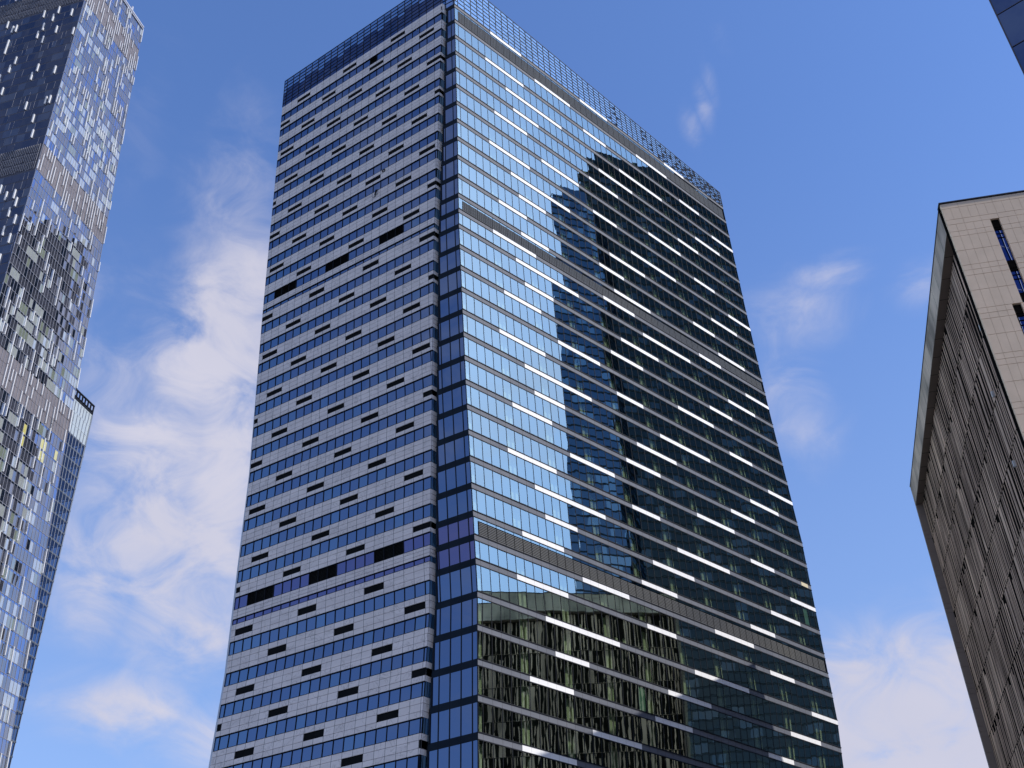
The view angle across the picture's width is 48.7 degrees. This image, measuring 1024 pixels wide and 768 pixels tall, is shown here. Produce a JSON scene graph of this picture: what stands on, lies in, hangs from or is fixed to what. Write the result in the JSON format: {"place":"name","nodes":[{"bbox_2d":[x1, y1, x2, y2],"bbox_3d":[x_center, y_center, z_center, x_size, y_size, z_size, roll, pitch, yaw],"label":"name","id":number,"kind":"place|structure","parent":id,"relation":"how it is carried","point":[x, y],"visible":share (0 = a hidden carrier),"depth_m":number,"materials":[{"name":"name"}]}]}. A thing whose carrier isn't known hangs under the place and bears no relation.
{"place":"outdoors","nodes":[
{"label":"outdoors","id":0,"kind":"place"},
{"bbox_2d":[10,0,1023,767],"label":"sky","id":1,"kind":"structure","parent":0,"point":[831,136],"materials":[{"name":"blue"}]},
{"bbox_2d":[910,190,1023,767],"bbox_3d":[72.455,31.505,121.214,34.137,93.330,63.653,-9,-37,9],"label":"stone framed building","id":2,"kind":"structure","parent":0,"point":[967,480],"depth_m":131.67,"materials":[{"name":"beige stone"}]},
{"bbox_2d":[991,220,1023,292],"bbox_3d":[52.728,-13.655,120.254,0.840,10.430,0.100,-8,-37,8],"label":"slot window","id":3,"kind":"structure","parent":2,"relation":"in","point":[1011,263],"depth_m":120.18,"materials":[{"name":"blue glass"}]},
{"bbox_2d":[989,0,1023,73],"bbox_3d":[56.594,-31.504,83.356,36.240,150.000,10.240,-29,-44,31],"label":"corner glass tower","id":4,"kind":"structure","parent":0,"point":[1009,14],"depth_m":90.98,"materials":[{"name":"blue glass"}]},
{"label":"ground","id":5,"kind":"structure","parent":0,"visible":0},
{"bbox_2d":[7,388,94,767],"bbox_3d":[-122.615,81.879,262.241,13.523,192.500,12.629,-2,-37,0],"label":"glass annex block","id":6,"kind":"structure","parent":5,"relation":"on","point":[71,465],"depth_m":296.35,"materials":[{"name":"blue glass"}]},
{"bbox_2d":[0,0,143,767],"bbox_3d":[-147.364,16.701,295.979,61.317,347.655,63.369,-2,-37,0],"label":"fin tower","id":7,"kind":"structure","parent":5,"relation":"on","point":[67,70],"depth_m":319.46,"materials":[{"name":"blue glass"}]},
{"bbox_2d":[208,0,843,767],"bbox_3d":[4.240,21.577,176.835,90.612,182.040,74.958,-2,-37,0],"label":"office tower","id":8,"kind":"structure","parent":5,"relation":"on","point":[518,494],"depth_m":166.61,"materials":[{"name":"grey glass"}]},
{"bbox_2d":[273,574,308,596],"bbox_3d":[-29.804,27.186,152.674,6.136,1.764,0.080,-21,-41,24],"label":"stone ribbon window","id":9,"kind":"structure","parent":8,"relation":"in","point":[305,578],"depth_m":152.69,"materials":[{"name":"blue glass"}]},
{"bbox_2d":[296,266,324,286],"bbox_3d":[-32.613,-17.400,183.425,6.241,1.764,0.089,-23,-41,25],"label":"stone ribbon window","id":10,"kind":"structure","parent":8,"relation":"in","point":[314,274],"depth_m":183.48,"materials":[{"name":"blue glass"}]},
{"bbox_2d":[213,681,430,751],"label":"stone ribbon window","id":11,"kind":"structure","parent":8,"relation":"in","point":[419,689],"depth_m":138.03,"materials":[{"name":"blue glass"}]},
{"bbox_2d":[218,646,432,718],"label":"stone ribbon window","id":12,"kind":"structure","parent":8,"relation":"in","point":[422,654],"depth_m":140.72,"materials":[{"name":"blue glass"}]},
{"bbox_2d":[223,717,427,767],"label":"stone ribbon window","id":13,"kind":"structure","parent":8,"relation":"in","point":[417,725],"depth_m":134.16,"materials":[{"name":"blue glass"}]},
{"bbox_2d":[282,60,369,120],"bbox_3d":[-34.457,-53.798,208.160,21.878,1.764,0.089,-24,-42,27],"label":"stone ribbon window","id":14,"kind":"structure","parent":8,"relation":"in","point":[366,64],"depth_m":208.01,"materials":[{"name":"blue glass"}]},
{"bbox_2d":[224,613,434,686],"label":"stone ribbon window","id":15,"kind":"structure","parent":8,"relation":"in","point":[426,620],"depth_m":143.39,"materials":[{"name":"blue glass"}]},
{"bbox_2d":[228,579,434,655],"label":"stone ribbon window","id":16,"kind":"structure","parent":8,"relation":"in","point":[426,587],"depth_m":145.82,"materials":[{"name":"blue glass"}]},
{"bbox_2d":[233,555,434,624],"bbox_3d":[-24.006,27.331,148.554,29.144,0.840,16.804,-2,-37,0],"label":"stone ribbon window","id":17,"kind":"structure","parent":8,"relation":"in","point":[428,558],"depth_m":147.94,"materials":[{"name":"blue glass"}]},
{"bbox_2d":[235,531,435,609],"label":"stone ribbon window","id":18,"kind":"structure","parent":8,"relation":"in","point":[428,538],"depth_m":145.89,"materials":[{"name":"blue glass"}]},
{"bbox_2d":[238,503,435,582],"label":"stone ribbon window","id":19,"kind":"structure","parent":8,"relation":"in","point":[427,510],"depth_m":151.67,"materials":[{"name":"blue glass"}]},
{"bbox_2d":[241,476,435,556],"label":"stone ribbon window","id":20,"kind":"structure","parent":8,"relation":"in","point":[429,482],"depth_m":153.94,"materials":[{"name":"blue glass"}]},
{"bbox_2d":[244,449,435,531],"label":"stone ribbon window","id":21,"kind":"structure","parent":8,"relation":"in","point":[427,456],"depth_m":156.14,"materials":[{"name":"blue glass"}]},
{"bbox_2d":[247,423,436,506],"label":"stone ribbon window","id":22,"kind":"structure","parent":8,"relation":"in","point":[430,429],"depth_m":158.35,"materials":[{"name":"blue glass"}]},
{"bbox_2d":[250,398,436,482],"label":"stone ribbon window","id":23,"kind":"structure","parent":8,"relation":"in","point":[430,404],"depth_m":160.58,"materials":[{"name":"blue glass"}]},
{"bbox_2d":[252,373,436,459],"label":"stone ribbon window","id":24,"kind":"structure","parent":8,"relation":"in","point":[428,380],"depth_m":162.79,"materials":[{"name":"blue glass"}]},
{"bbox_2d":[253,350,436,437],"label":"stone ribbon window","id":25,"kind":"structure","parent":8,"relation":"in","point":[429,356],"depth_m":165.04,"materials":[{"name":"blue glass"}]},
{"bbox_2d":[255,326,437,415],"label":"stone ribbon window","id":26,"kind":"structure","parent":8,"relation":"in","point":[430,332],"depth_m":167.27,"materials":[{"name":"blue glass"}]},
{"bbox_2d":[256,303,437,394],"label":"stone ribbon window","id":27,"kind":"structure","parent":8,"relation":"in","point":[431,309],"depth_m":169.47,"materials":[{"name":"blue glass"}]},
{"bbox_2d":[258,281,437,373],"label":"stone ribbon window","id":28,"kind":"structure","parent":8,"relation":"in","point":[431,287],"depth_m":171.65,"materials":[{"name":"blue glass"}]},
{"bbox_2d":[260,260,437,353],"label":"stone ribbon window","id":29,"kind":"structure","parent":8,"relation":"in","point":[423,269],"depth_m":173.89,"materials":[{"name":"blue glass"}]},
{"bbox_2d":[261,239,437,333],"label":"stone ribbon window","id":30,"kind":"structure","parent":8,"relation":"in","point":[432,244],"depth_m":176.07,"materials":[{"name":"blue glass"}]},
{"bbox_2d":[262,223,438,314],"bbox_3d":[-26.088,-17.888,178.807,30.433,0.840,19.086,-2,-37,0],"label":"stone ribbon window","id":31,"kind":"structure","parent":8,"relation":"in","point":[425,229],"depth_m":178.05,"materials":[{"name":"blue glass"}]},
{"bbox_2d":[264,207,438,303],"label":"stone ribbon window","id":32,"kind":"structure","parent":8,"relation":"in","point":[434,212],"depth_m":176.02,"materials":[{"name":"blue glass"}]},
{"bbox_2d":[266,187,439,285],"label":"ribbon window","id":33,"kind":"structure","parent":8,"relation":"in","point":[434,192],"depth_m":181.74,"materials":[{"name":"blue glass"}]},
{"bbox_2d":[268,168,440,266],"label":"ribbon window","id":34,"kind":"structure","parent":8,"relation":"in","point":[434,173],"depth_m":183.93,"materials":[{"name":"blue glass"}]},
{"bbox_2d":[268,149,441,250],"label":"ribbon window","id":35,"kind":"structure","parent":8,"relation":"in","point":[436,153],"depth_m":186.21,"materials":[{"name":"blue glass"}]},
{"bbox_2d":[337,552,373,574],"bbox_3d":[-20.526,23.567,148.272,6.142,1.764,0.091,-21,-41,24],"label":"stone ribbon window","id":36,"kind":"structure","parent":8,"relation":"in","point":[369,558],"depth_m":148.30,"materials":[{"name":"blue glass"}]},
{"bbox_2d":[271,130,441,232],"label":"ribbon window","id":37,"kind":"structure","parent":8,"relation":"in","point":[436,135],"depth_m":188.36,"materials":[{"name":"blue glass"}]},
{"bbox_2d":[272,112,442,215],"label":"ribbon window","id":38,"kind":"structure","parent":8,"relation":"in","point":[436,117],"depth_m":190.54,"materials":[{"name":"blue glass"}]},
{"bbox_2d":[273,95,442,199],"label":"ribbon window","id":39,"kind":"structure","parent":8,"relation":"in","point":[437,99],"depth_m":192.78,"materials":[{"name":"blue glass"}]},
{"bbox_2d":[276,77,443,182],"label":"ribbon window","id":40,"kind":"structure","parent":8,"relation":"in","point":[438,81],"depth_m":194.93,"materials":[{"name":"blue glass"}]},
{"bbox_2d":[277,61,443,166],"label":"ribbon window","id":41,"kind":"structure","parent":8,"relation":"in","point":[438,65],"depth_m":197.18,"materials":[{"name":"blue glass"}]},
{"bbox_2d":[279,44,444,151],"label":"ribbon window","id":42,"kind":"structure","parent":8,"relation":"in","point":[440,48],"depth_m":199.36,"materials":[{"name":"blue glass"}]},
{"bbox_2d":[280,28,445,136],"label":"ribbon window","id":43,"kind":"structure","parent":8,"relation":"in","point":[440,32],"depth_m":201.57,"materials":[{"name":"blue glass"}]},
{"bbox_2d":[282,12,445,121],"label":"stone ribbon window","id":44,"kind":"structure","parent":8,"relation":"in","point":[432,21],"depth_m":200.44,"materials":[{"name":"blue glass"}]},
{"bbox_2d":[349,237,378,259],"bbox_3d":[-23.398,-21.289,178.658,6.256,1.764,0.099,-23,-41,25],"label":"stone ribbon window","id":45,"kind":"structure","parent":8,"relation":"in","point":[355,253],"depth_m":178.75,"materials":[{"name":"blue glass"}]},
{"bbox_2d":[364,754,425,767],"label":"ribbon window","id":46,"kind":"structure","parent":8,"relation":"in","point":[416,761],"depth_m":127.84,"materials":[{"name":"blue glass"}]},
{"bbox_2d":[440,159,457,183],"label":"end window","id":47,"kind":"structure","parent":8,"relation":"in","point":[450,169],"depth_m":176.15,"materials":[{"name":"blue glass"}]},
{"bbox_2d":[439,197,458,218],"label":"end window","id":48,"kind":"structure","parent":8,"relation":"in","point":[452,205],"depth_m":172.07,"materials":[{"name":"blue glass"}]},
{"bbox_2d":[439,213,458,232],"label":"end window","id":49,"kind":"structure","parent":8,"relation":"in","point":[453,220],"depth_m":170.40,"materials":[{"name":"blue glass"}]},
{"bbox_2d":[438,229,459,255],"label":"end window","id":50,"kind":"structure","parent":8,"relation":"in","point":[447,241],"depth_m":168.45,"materials":[{"name":"blue glass"}]},
{"bbox_2d":[442,105,456,127],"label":"end window","id":51,"kind":"structure","parent":8,"relation":"in","point":[450,114],"depth_m":182.59,"materials":[{"name":"blue glass"}]},
{"bbox_2d":[441,140,457,163],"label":"end window","id":52,"kind":"structure","parent":8,"relation":"in","point":[450,150],"depth_m":178.27,"materials":[{"name":"blue glass"}]},
{"bbox_2d":[440,178,458,200],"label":"end window","id":53,"kind":"structure","parent":8,"relation":"in","point":[450,188],"depth_m":173.93,"materials":[{"name":"blue glass"}]},
{"bbox_2d":[438,248,460,276],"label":"end window","id":54,"kind":"structure","parent":8,"relation":"in","point":[452,260],"depth_m":166.29,"materials":[{"name":"blue glass"}]},
{"bbox_2d":[444,54,455,74],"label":"end window","id":55,"kind":"structure","parent":8,"relation":"in","point":[450,63],"depth_m":189.08,"materials":[{"name":"blue glass"}]},
{"bbox_2d":[443,87,456,108],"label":"end window","id":56,"kind":"structure","parent":8,"relation":"in","point":[449,97],"depth_m":184.74,"materials":[{"name":"blue glass"}]},
{"bbox_2d":[442,122,457,144],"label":"end window","id":57,"kind":"structure","parent":8,"relation":"in","point":[450,132],"depth_m":180.42,"materials":[{"name":"blue glass"}]},
{"bbox_2d":[438,269,461,295],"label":"end window","id":58,"kind":"structure","parent":8,"relation":"in","point":[451,282],"depth_m":164.07,"materials":[{"name":"blue glass"}]},
{"bbox_2d":[444,70,456,89],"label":"end window","id":59,"kind":"structure","parent":8,"relation":"in","point":[449,80],"depth_m":186.96,"materials":[{"name":"blue glass"}]},
{"bbox_2d":[438,291,462,318],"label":"end window","id":60,"kind":"structure","parent":8,"relation":"in","point":[454,303],"depth_m":161.88,"materials":[{"name":"blue glass"}]},
{"bbox_2d":[437,314,463,344],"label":"end window","id":61,"kind":"structure","parent":8,"relation":"in","point":[451,327],"depth_m":159.68,"materials":[{"name":"blue glass"}]},
{"bbox_2d":[437,337,464,367],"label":"end window","id":62,"kind":"structure","parent":8,"relation":"in","point":[452,350],"depth_m":157.52,"materials":[{"name":"blue glass"}]},
{"bbox_2d":[437,360,465,389],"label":"end window","id":63,"kind":"structure","parent":8,"relation":"in","point":[455,373],"depth_m":155.30,"materials":[{"name":"blue glass"}]},
{"bbox_2d":[437,384,466,414],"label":"end window","id":64,"kind":"structure","parent":8,"relation":"in","point":[457,397],"depth_m":153.12,"materials":[{"name":"blue glass"}]},
{"bbox_2d":[425,739,478,767],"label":"end window","id":65,"kind":"structure","parent":8,"relation":"in","point":[464,755],"depth_m":125.40,"materials":[{"name":"blue glass"}]},
{"bbox_2d":[436,409,468,443],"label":"end window","id":66,"kind":"structure","parent":8,"relation":"in","point":[458,422],"depth_m":150.89,"materials":[{"name":"blue glass"}]},
{"bbox_2d":[436,435,469,469],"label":"end window","id":67,"kind":"structure","parent":8,"relation":"in","point":[459,448],"depth_m":148.73,"materials":[{"name":"blue glass"}]},
{"bbox_2d":[427,701,478,744],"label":"end window","id":68,"kind":"structure","parent":8,"relation":"in","point":[462,720],"depth_m":127.95,"materials":[{"name":"blue glass"}]},
{"bbox_2d":[429,666,477,707],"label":"end window","id":69,"kind":"structure","parent":8,"relation":"in","point":[460,684],"depth_m":130.59,"materials":[{"name":"blue glass"}]},
{"bbox_2d":[436,461,471,495],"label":"end window","id":70,"kind":"structure","parent":8,"relation":"in","point":[460,475],"depth_m":146.50,"materials":[{"name":"blue glass"}]},
{"bbox_2d":[436,489,472,521],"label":"end window","id":71,"kind":"structure","parent":8,"relation":"in","point":[456,504],"depth_m":144.30,"materials":[{"name":"blue glass"}]},
{"bbox_2d":[431,631,477,672],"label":"end window","id":72,"kind":"structure","parent":8,"relation":"in","point":[463,648],"depth_m":133.23,"materials":[{"name":"blue glass"}]},
{"bbox_2d":[436,517,474,545],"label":"end window","id":73,"kind":"structure","parent":8,"relation":"in","point":[463,528],"depth_m":142.27,"materials":[{"name":"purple glass"}]},
{"bbox_2d":[435,540,475,572],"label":"end window","id":74,"kind":"structure","parent":8,"relation":"in","point":[467,551],"depth_m":140.51,"materials":[{"name":"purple glass"}]},
{"bbox_2d":[433,598,477,638],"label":"end window","id":75,"kind":"structure","parent":8,"relation":"in","point":[464,614],"depth_m":135.85,"materials":[{"name":"blue glass"}]},
{"bbox_2d":[435,564,477,604],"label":"end window","id":76,"kind":"structure","parent":8,"relation":"in","point":[463,581],"depth_m":138.40,"materials":[{"name":"blue glass"}]},
{"bbox_2d":[479,740,578,767],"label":"ribbon window","id":77,"kind":"structure","parent":8,"relation":"in","point":[491,755],"depth_m":126.75,"materials":[{"name":"black glass"}]},
{"bbox_2d":[478,702,698,767],"bbox_3d":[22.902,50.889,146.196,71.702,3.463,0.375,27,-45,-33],"label":"ribbon window","id":78,"kind":"structure","parent":8,"relation":"in","point":[494,721],"depth_m":133.94,"materials":[{"name":"black glass"}]},
{"bbox_2d":[455,8,722,209],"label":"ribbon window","id":79,"kind":"structure","parent":8,"relation":"in","point":[456,11],"depth_m":211.29,"materials":[{"name":"grey metal"}]},
{"bbox_2d":[455,23,728,233],"bbox_3d":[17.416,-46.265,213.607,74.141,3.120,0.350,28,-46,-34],"label":"ribbon window","id":80,"kind":"structure","parent":8,"relation":"in","point":[463,34],"depth_m":210.36,"materials":[{"name":"blue glass"}]},
{"bbox_2d":[456,39,731,248],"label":"ribbon window","id":81,"kind":"structure","parent":8,"relation":"in","point":[461,48],"depth_m":208.22,"materials":[{"name":"blue glass"}]},
{"bbox_2d":[456,55,734,263],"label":"ribbon window","id":82,"kind":"structure","parent":8,"relation":"in","point":[461,64],"depth_m":205.94,"materials":[{"name":"blue glass"}]},
{"bbox_2d":[456,71,738,278],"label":"ribbon window","id":83,"kind":"structure","parent":8,"relation":"in","point":[462,81],"depth_m":203.69,"materials":[{"name":"blue glass"}]},
{"bbox_2d":[457,88,741,294],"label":"ribbon window","id":84,"kind":"structure","parent":8,"relation":"in","point":[466,100],"depth_m":201.47,"materials":[{"name":"blue glass"}]},
{"bbox_2d":[457,105,745,310],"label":"ribbon window","id":85,"kind":"structure","parent":8,"relation":"in","point":[462,114],"depth_m":199.22,"materials":[{"name":"blue glass"}]},
{"bbox_2d":[458,123,749,326],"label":"ribbon window","id":86,"kind":"structure","parent":8,"relation":"in","point":[463,132],"depth_m":196.85,"materials":[{"name":"blue glass"}]},
{"bbox_2d":[458,141,752,342],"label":"ribbon window","id":87,"kind":"structure","parent":8,"relation":"in","point":[464,151],"depth_m":194.65,"materials":[{"name":"blue glass"}]},
{"bbox_2d":[458,159,756,359],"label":"ribbon window","id":88,"kind":"structure","parent":8,"relation":"in","point":[465,170],"depth_m":192.38,"materials":[{"name":"blue glass"}]},
{"bbox_2d":[458,178,760,377],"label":"ribbon window","id":89,"kind":"structure","parent":8,"relation":"in","point":[465,189],"depth_m":190.23,"materials":[{"name":"blue glass"}]},
{"bbox_2d":[459,198,762,383],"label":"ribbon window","id":90,"kind":"structure","parent":8,"relation":"in","point":[460,200],"depth_m":187.33,"materials":[{"name":"grey metal"}]},
{"bbox_2d":[459,213,767,404],"bbox_3d":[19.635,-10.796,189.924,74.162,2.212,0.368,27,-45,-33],"label":"ribbon window","id":91,"kind":"structure","parent":8,"relation":"in","point":[463,220],"depth_m":186.51,"materials":[{"name":"blue glass"}]},
{"bbox_2d":[459,228,771,422],"bbox_3d":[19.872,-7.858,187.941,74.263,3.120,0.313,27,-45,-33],"label":"ribbon window","id":92,"kind":"structure","parent":8,"relation":"in","point":[474,244],"depth_m":184.54,"materials":[{"name":"blue glass"}]},
{"bbox_2d":[460,249,776,441],"bbox_3d":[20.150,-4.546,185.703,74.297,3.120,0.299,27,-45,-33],"label":"ribbon window","id":93,"kind":"structure","parent":8,"relation":"in","point":[470,262],"depth_m":182.28,"materials":[{"name":"blue glass"}]},
{"bbox_2d":[461,270,781,460],"bbox_3d":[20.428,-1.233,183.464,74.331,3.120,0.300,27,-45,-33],"label":"ribbon window","id":94,"kind":"structure","parent":8,"relation":"in","point":[469,282],"depth_m":180.02,"materials":[{"name":"blue glass"}]},
{"bbox_2d":[462,292,786,480],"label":"ribbon window","id":95,"kind":"structure","parent":8,"relation":"in","point":[470,304],"depth_m":177.71,"materials":[{"name":"blue glass"}]},
{"bbox_2d":[463,314,791,500],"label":"ribbon window","id":96,"kind":"structure","parent":8,"relation":"in","point":[484,333],"depth_m":175.47,"materials":[{"name":"blue glass"}]},
{"bbox_2d":[464,337,796,520],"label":"ribbon window","id":97,"kind":"structure","parent":8,"relation":"in","point":[473,350],"depth_m":173.21,"materials":[{"name":"blue glass"}]},
{"bbox_2d":[465,361,801,541],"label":"ribbon window","id":98,"kind":"structure","parent":8,"relation":"in","point":[475,374],"depth_m":170.94,"materials":[{"name":"blue glass"}]},
{"bbox_2d":[466,385,805,562],"bbox_3d":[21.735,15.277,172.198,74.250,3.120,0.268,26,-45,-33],"label":"ribbon window","id":99,"kind":"structure","parent":8,"relation":"in","point":[476,398],"depth_m":168.74,"materials":[{"name":"blue glass"}]},
{"bbox_2d":[478,666,798,767],"bbox_3d":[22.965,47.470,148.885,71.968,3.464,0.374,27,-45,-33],"label":"ribbon window","id":100,"kind":"structure","parent":8,"relation":"in","point":[493,684],"depth_m":141.37,"materials":[{"name":"black glass"}]},
{"bbox_2d":[468,410,809,583],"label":"ribbon window","id":101,"kind":"structure","parent":8,"relation":"in","point":[480,424],"depth_m":166.41,"materials":[{"name":"blue glass"}]},
{"bbox_2d":[469,435,814,606],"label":"ribbon window","id":102,"kind":"structure","parent":8,"relation":"in","point":[484,451],"depth_m":164.07,"materials":[{"name":"blue glass"}]},
{"bbox_2d":[471,462,818,628],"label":"ribbon window","id":103,"kind":"structure","parent":8,"relation":"in","point":[482,476],"depth_m":161.76,"materials":[{"name":"blue glass"}]},
{"bbox_2d":[472,489,823,652],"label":"ribbon window","id":104,"kind":"structure","parent":8,"relation":"in","point":[485,504],"depth_m":159.41,"materials":[{"name":"blue glass"}]},
{"bbox_2d":[474,517,824,660],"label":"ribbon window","id":105,"kind":"structure","parent":8,"relation":"in","point":[476,520],"depth_m":156.60,"materials":[{"name":"grey metal"}]},
{"bbox_2d":[475,541,831,691],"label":"ribbon window","id":106,"kind":"structure","parent":8,"relation":"in","point":[487,553],"depth_m":155.42,"materials":[{"name":"blue glass"}]},
{"bbox_2d":[476,565,836,718],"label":"ribbon window","id":107,"kind":"structure","parent":8,"relation":"in","point":[490,582],"depth_m":153.16,"materials":[{"name":"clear glass"}]},
{"bbox_2d":[478,598,840,746],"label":"ribbon window","id":108,"kind":"structure","parent":8,"relation":"in","point":[491,615],"depth_m":150.63,"materials":[{"name":"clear glass"}]},
{"bbox_2d":[478,631,842,767],"bbox_3d":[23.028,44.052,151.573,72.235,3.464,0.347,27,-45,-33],"label":"ribbon window","id":109,"kind":"structure","parent":8,"relation":"in","point":[493,649],"depth_m":147.67,"materials":[{"name":"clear glass"}]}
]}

